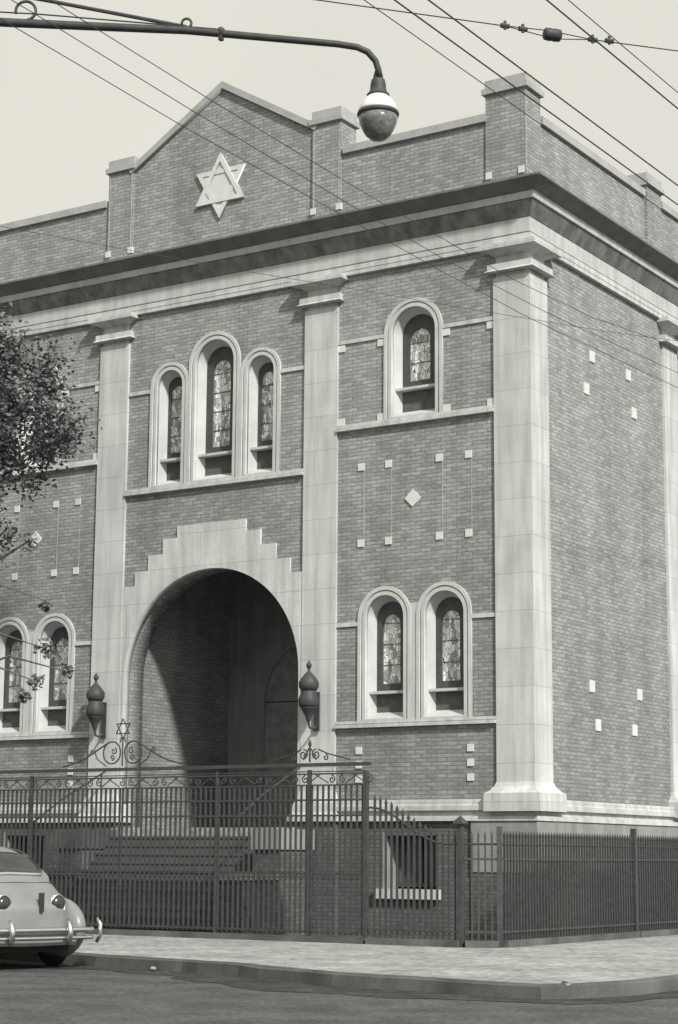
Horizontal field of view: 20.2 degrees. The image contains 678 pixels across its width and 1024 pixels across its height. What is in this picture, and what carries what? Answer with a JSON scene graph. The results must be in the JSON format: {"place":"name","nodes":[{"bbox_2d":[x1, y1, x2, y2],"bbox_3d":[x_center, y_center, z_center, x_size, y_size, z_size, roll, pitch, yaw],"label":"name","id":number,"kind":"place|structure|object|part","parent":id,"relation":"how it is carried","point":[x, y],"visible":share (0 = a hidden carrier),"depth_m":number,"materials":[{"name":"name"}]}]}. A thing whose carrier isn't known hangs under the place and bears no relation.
{"place":"outdoors","nodes":[
{"label":"outdoors","id":0,"kind":"place"},
{"bbox_2d":[0,226,675,340],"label":"overhead wire","id":1,"kind":"object","parent":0,"point":[325,284],"visible":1,"depth_m":26.14,"materials":[{"name":"black metal"}]},
{"bbox_2d":[0,965,677,1023],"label":"road","id":2,"kind":"structure","parent":0,"point":[32,995],"depth_m":18.77,"materials":[{"name":"grey asphalt"}]},
{"bbox_2d":[0,846,102,965],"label":"parked car","id":3,"kind":"object","parent":2,"relation":"on","point":[42,917],"visible":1,"depth_m":24.60,"materials":[{"name":"paint"}]},
{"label":"side window","id":4,"kind":"part","parent":3,"relation":"part of","materials":[{"name":"grey glass"}]},
{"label":"rear window","id":5,"kind":"part","parent":3,"relation":"part of","materials":[{"name":"grey glass"}]},
{"bbox_2d":[0,0,398,141],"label":"street lamp","id":6,"kind":"object","parent":2,"relation":"on","point":[377,114],"visible":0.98,"depth_m":19.96,"materials":[{"name":"black metal"}]},
{"bbox_2d":[0,952,677,998],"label":"kerb","id":7,"kind":"structure","parent":2,"relation":"on","point":[631,987],"depth_m":21.33,"materials":[{"name":"concrete"}]},
{"bbox_2d":[562,979,572,984],"bbox_3d":[2.408,4.959,20.087,0.119,0.075,0.115,2,-10,-8],"label":"stone","id":8,"kind":"object","parent":7,"relation":"on","point":[568,982],"visible":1,"depth_m":20.05,"materials":[{"name":"white stone"}]},
{"bbox_2d":[0,959,677,1003],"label":"gutter","id":9,"kind":"object","parent":2,"relation":"on","point":[256,984],"visible":0.98,"depth_m":21.13,"materials":[{"name":"grey concrete"}]},
{"bbox_2d":[0,18,677,387],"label":"overhead wire","id":10,"kind":"object","parent":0,"point":[304,194],"visible":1,"depth_m":21.56,"materials":[{"name":"black metal"}]},
{"bbox_2d":[0,0,677,224],"label":"sky","id":11,"kind":"structure","parent":0,"point":[62,125],"materials":[{"name":"white"}]},
{"bbox_2d":[11,0,677,372],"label":"overhead wire","id":12,"kind":"object","parent":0,"point":[313,182],"visible":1,"depth_m":21.36,"materials":[{"name":"black metal"}]},
{"bbox_2d":[50,0,675,346],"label":"overhead wire","id":13,"kind":"object","parent":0,"point":[332,173],"visible":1,"depth_m":21.23,"materials":[{"name":"black metal"}]},
{"bbox_2d":[75,934,677,984],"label":"pavement","id":14,"kind":"structure","parent":0,"point":[617,959],"depth_m":25.36,"materials":[{"name":"concrete"}]},
{"bbox_2d":[0,293,102,703],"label":"tree","id":15,"kind":"object","parent":14,"relation":"on","point":[16,408],"visible":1,"depth_m":33.05,"materials":[{"name":"grey plant"}]},
{"bbox_2d":[0,718,373,943],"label":"gate screen","id":16,"kind":"object","parent":14,"relation":"on","point":[308,873],"visible":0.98,"depth_m":30.83,"materials":[{"name":"black metal"}]},
{"bbox_2d":[0,72,677,939],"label":"synagogue","id":17,"kind":"structure","parent":14,"relation":"on","point":[436,542],"depth_m":34.17,"materials":[{"name":"brick"}]},
{"bbox_2d":[0,617,28,734],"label":"window","id":18,"kind":"structure","parent":17,"relation":"in","point":[12,712],"depth_m":37.32,"materials":[{"name":"white glass"}]},
{"bbox_2d":[3,832,45,868],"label":"basement window","id":19,"kind":"structure","parent":17,"relation":"in","point":[42,837],"depth_m":36.48,"materials":[{"name":"glass"}]},
{"bbox_2d":[16,367,63,467],"bbox_3d":[-5.836,-1.897,37.831,1.180,2.115,0.348,-6,-12,32],"label":"window","id":20,"kind":"structure","parent":17,"relation":"in","point":[54,458],"depth_m":37.88,"materials":[{"name":"grey glass"}]},
{"bbox_2d":[29,613,75,732],"bbox_3d":[-5.394,3.097,36.616,1.060,2.290,0.348,-6,-12,32],"label":"window","id":21,"kind":"structure","parent":17,"relation":"in","point":[51,706],"depth_m":36.68,"materials":[{"name":"white glass"}]},
{"bbox_2d":[86,673,106,738],"bbox_3d":[-4.492,3.591,35.407,0.351,1.206,0.454,-6,-12,32],"label":"wall lantern","id":22,"kind":"object","parent":17,"relation":"attached to","point":[96,710],"depth_m":35.27,"materials":[{"name":"black metal"}]},
{"bbox_2d":[148,362,188,487],"bbox_3d":[-3.114,-1.639,35.996,0.900,2.375,0.348,-6,-12,32],"label":"window","id":23,"kind":"structure","parent":17,"relation":"in","point":[168,426],"depth_m":36.06,"materials":[{"name":"white glass"}]},
{"bbox_2d":[186,331,240,482],"bbox_3d":[-2.235,-1.955,35.477,1.180,2.825,0.348,-6,-12,32],"label":"window","id":24,"kind":"structure","parent":17,"relation":"in","point":[215,360],"depth_m":35.57,"materials":[{"name":"white glass"}]},
{"bbox_2d":[238,347,280,475],"bbox_3d":[-1.358,-1.828,34.879,0.900,2.375,0.348,-6,-12,32],"label":"window","id":25,"kind":"structure","parent":17,"relation":"in","point":[260,370],"depth_m":34.93,"materials":[{"name":"white glass"}]},
{"bbox_2d":[264,702,297,826],"bbox_3d":[-0.980,4.973,37.352,1.130,2.497,0.090,-6,-12,32],"label":"door","id":26,"kind":"structure","parent":17,"relation":"in","point":[281,718],"depth_m":37.47,"materials":[{"name":"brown wood"}]},
{"bbox_2d":[298,661,319,730],"bbox_3d":[-0.493,3.161,32.861,0.351,1.206,0.454,-6,-12,32],"label":"wall lantern","id":27,"kind":"object","parent":17,"relation":"attached to","point":[309,701],"depth_m":32.72,"materials":[{"name":"black metal"}]},
{"bbox_2d":[357,586,410,720],"bbox_3d":[0.856,2.425,32.637,1.060,2.290,0.348,-6,-12,32],"label":"window","id":28,"kind":"structure","parent":17,"relation":"in","point":[384,614],"depth_m":32.70,"materials":[{"name":"white glass"}]},
{"bbox_2d":[376,832,440,899],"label":"basement window","id":29,"kind":"structure","parent":17,"relation":"in","point":[383,833],"depth_m":31.90,"materials":[{"name":"glass"}]},
{"bbox_2d":[383,297,442,419],"bbox_3d":[1.372,-2.673,33.242,1.180,2.115,0.348,-6,-12,32],"label":"window","id":30,"kind":"structure","parent":17,"relation":"in","point":[413,330],"depth_m":33.32,"materials":[{"name":"white glass"}]},
{"bbox_2d":[416,581,472,718],"bbox_3d":[1.839,2.319,32.011,1.060,2.290,0.348,-6,-12,32],"label":"window","id":31,"kind":"structure","parent":17,"relation":"in","point":[444,681],"depth_m":32.08,"materials":[{"name":"white glass"}]},
{"bbox_2d":[365,795,467,947],"bbox_3d":[1.167,5.373,28.696,1.686,2.253,0.220,-6,-12,32],"label":"iron fence","id":32,"kind":"object","parent":14,"relation":"on","point":[460,821],"visible":1,"depth_m":28.61,"materials":[{"name":"metal"}]},
{"bbox_2d":[465,826,502,947],"bbox_3d":[2.143,5.543,28.214,0.552,1.760,0.220,-1,-10,5],"label":"iron fence","id":33,"kind":"object","parent":14,"relation":"on","point":[486,943],"visible":1,"depth_m":28.16,"materials":[{"name":"metal"}]},
{"bbox_2d":[502,829,639,947],"bbox_3d":[3.711,5.902,30.251,0.220,1.800,4.792,-6,-12,32],"label":"iron fence","id":34,"kind":"object","parent":14,"relation":"on","point":[524,926],"visible":1,"depth_m":30.14,"materials":[{"name":"metal"}]},
{"bbox_2d":[637,835,677,937],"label":"iron fence","id":35,"kind":"object","parent":14,"relation":"on","point":[667,925],"visible":1,"depth_m":32.96,"materials":[{"name":"metal"}]},
{"bbox_2d":[316,0,677,51],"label":"span wire","id":36,"kind":"object","parent":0,"point":[552,34],"visible":0.99,"depth_m":13.12,"materials":[{"name":"black metal"}]},
{"bbox_2d":[364,0,677,220],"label":"overhead wire","id":37,"kind":"object","parent":36,"relation":"hanging from","point":[513,105],"visible":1,"depth_m":14.30,"materials":[{"name":"black metal"}]},
{"bbox_2d":[394,0,677,204],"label":"overhead wire","id":38,"kind":"object","parent":36,"relation":"hanging from","point":[428,24],"visible":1,"depth_m":14.16,"materials":[{"name":"black metal"}]},
{"bbox_2d":[428,0,677,185],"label":"overhead wire","id":39,"kind":"object","parent":36,"relation":"hanging from","point":[465,27],"visible":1,"depth_m":14.00,"materials":[{"name":"black metal"}]},
{"bbox_2d":[546,0,677,108],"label":"overhead wire","id":40,"kind":"object","parent":36,"relation":"hanging from","point":[589,35],"visible":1,"depth_m":13.32,"materials":[{"name":"black metal"}]},
{"bbox_2d":[568,0,677,92],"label":"overhead wire","id":41,"kind":"object","parent":36,"relation":"hanging from","point":[622,45],"visible":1,"depth_m":13.19,"materials":[{"name":"black metal"}]}
]}

